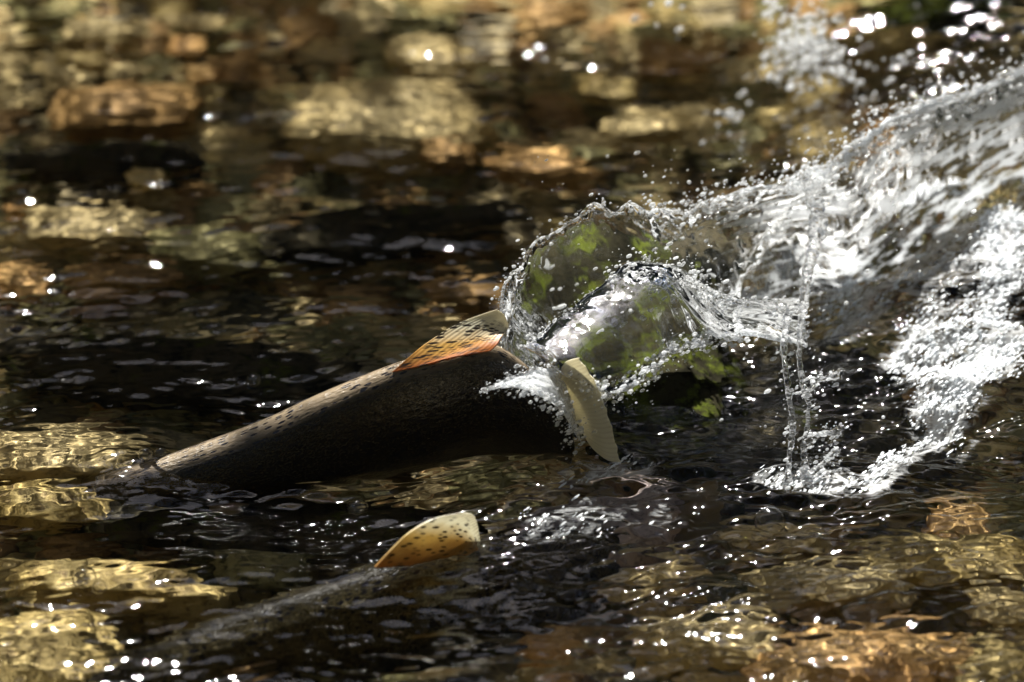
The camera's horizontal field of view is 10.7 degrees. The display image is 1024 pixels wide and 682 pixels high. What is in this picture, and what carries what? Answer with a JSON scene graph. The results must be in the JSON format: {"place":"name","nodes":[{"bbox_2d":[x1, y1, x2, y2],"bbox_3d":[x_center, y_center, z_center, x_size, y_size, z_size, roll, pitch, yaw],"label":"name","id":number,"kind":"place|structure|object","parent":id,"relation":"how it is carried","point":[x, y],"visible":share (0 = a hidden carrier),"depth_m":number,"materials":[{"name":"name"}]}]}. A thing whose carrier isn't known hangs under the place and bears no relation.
{"place":"outdoors","nodes":[
{"label":"outdoors","id":0,"kind":"place"},
{"bbox_2d":[0,0,1023,681],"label":"water","id":1,"kind":"structure","parent":0,"point":[208,208],"depth_m":7.93,"materials":[{"name":"liquid"}]},
{"bbox_2d":[72,566,96,586],"bbox_3d":[-0.580,0.322,7.413,0.034,0.034,0.034,0,30,0],"label":"bubble","id":2,"kind":"object","parent":1,"relation":"on","point":[84,576],"visible":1,"depth_m":7.40,"materials":[{"name":"liquid"}]},
{"bbox_2d":[92,580,107,592],"bbox_3d":[-0.558,0.335,7.395,0.022,0.022,0.022,0,30,0],"label":"bubble","id":3,"kind":"object","parent":1,"relation":"on","point":[99,586],"visible":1,"depth_m":7.39,"materials":[{"name":"liquid"}]},
{"bbox_2d":[138,447,152,460],"bbox_3d":[-0.514,0.160,7.664,0.022,0.022,0.022,0,30,0],"label":"bubble","id":4,"kind":"object","parent":1,"relation":"on","point":[145,453],"visible":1,"depth_m":7.66,"materials":[{"name":"liquid"}]},
{"bbox_2d":[154,447,166,457],"bbox_3d":[-0.494,0.158,7.673,0.018,0.018,0.018,0,30,0],"label":"bubble","id":5,"kind":"object","parent":1,"relation":"on","point":[160,452],"visible":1,"depth_m":7.67,"materials":[{"name":"liquid"}]},
{"bbox_2d":[246,373,260,385],"bbox_3d":[-0.373,0.057,7.896,0.022,0.022,0.022,0,30,0],"label":"bubble","id":6,"kind":"object","parent":1,"relation":"on","point":[253,379],"visible":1,"depth_m":7.89,"materials":[{"name":"liquid"}]},
{"bbox_2d":[346,498,368,513],"bbox_3d":[-0.215,0.234,7.590,0.032,0.032,0.032,0,30,0],"label":"bubble","id":7,"kind":"object","parent":1,"relation":"on","point":[357,505],"visible":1,"depth_m":7.58,"materials":[{"name":"liquid"}]},
{"bbox_2d":[157,309,620,482],"bbox_3d":[-0.217,0.124,7.681,0.742,0.399,0.162,1,30,1],"label":"salmon","id":8,"kind":"object","parent":1,"relation":"in","point":[422,405],"visible":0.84,"depth_m":7.63,"materials":[{"name":"black"}]},
{"bbox_2d":[374,513,479,567],"bbox_3d":[-0.130,0.423,7.522,0.960,0.427,0.170,-11,32,-18],"label":"salmon","id":9,"kind":"object","parent":1,"relation":"in","point":[433,537],"visible":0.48,"depth_m":7.44,"materials":[{"name":"yellow"}]},
{"bbox_2d":[603,341,724,416],"bbox_3d":[0.182,0.054,7.958,0.337,0.180,0.500,-5,50,-9],"label":"rock","id":10,"kind":"object","parent":1,"relation":"in","point":[697,388],"visible":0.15,"depth_m":7.85,"materials":[{"name":"stone"}]},
{"bbox_2d":[481,64,1023,489],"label":"water splash","id":11,"kind":"object","parent":1,"relation":"on","point":[980,147],"visible":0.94,"depth_m":7.87,"materials":[{"name":"liquid"}]},
{"bbox_2d":[754,506,785,532],"bbox_3d":[0.357,0.250,7.542,0.044,0.044,0.044,0,30,0],"label":"bubble","id":12,"kind":"object","parent":1,"relation":"on","point":[771,519],"visible":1,"depth_m":7.53,"materials":[{"name":"liquid"}]},
{"bbox_2d":[518,74,1023,538],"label":"foam","id":13,"kind":"object","parent":1,"relation":"on","point":[966,368],"visible":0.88,"depth_m":7.92,"materials":[{"name":"white"}]},
{"bbox_2d":[474,0,1023,489],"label":"water droplets","id":14,"kind":"object","parent":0,"point":[818,48],"visible":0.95,"depth_m":7.89}
]}

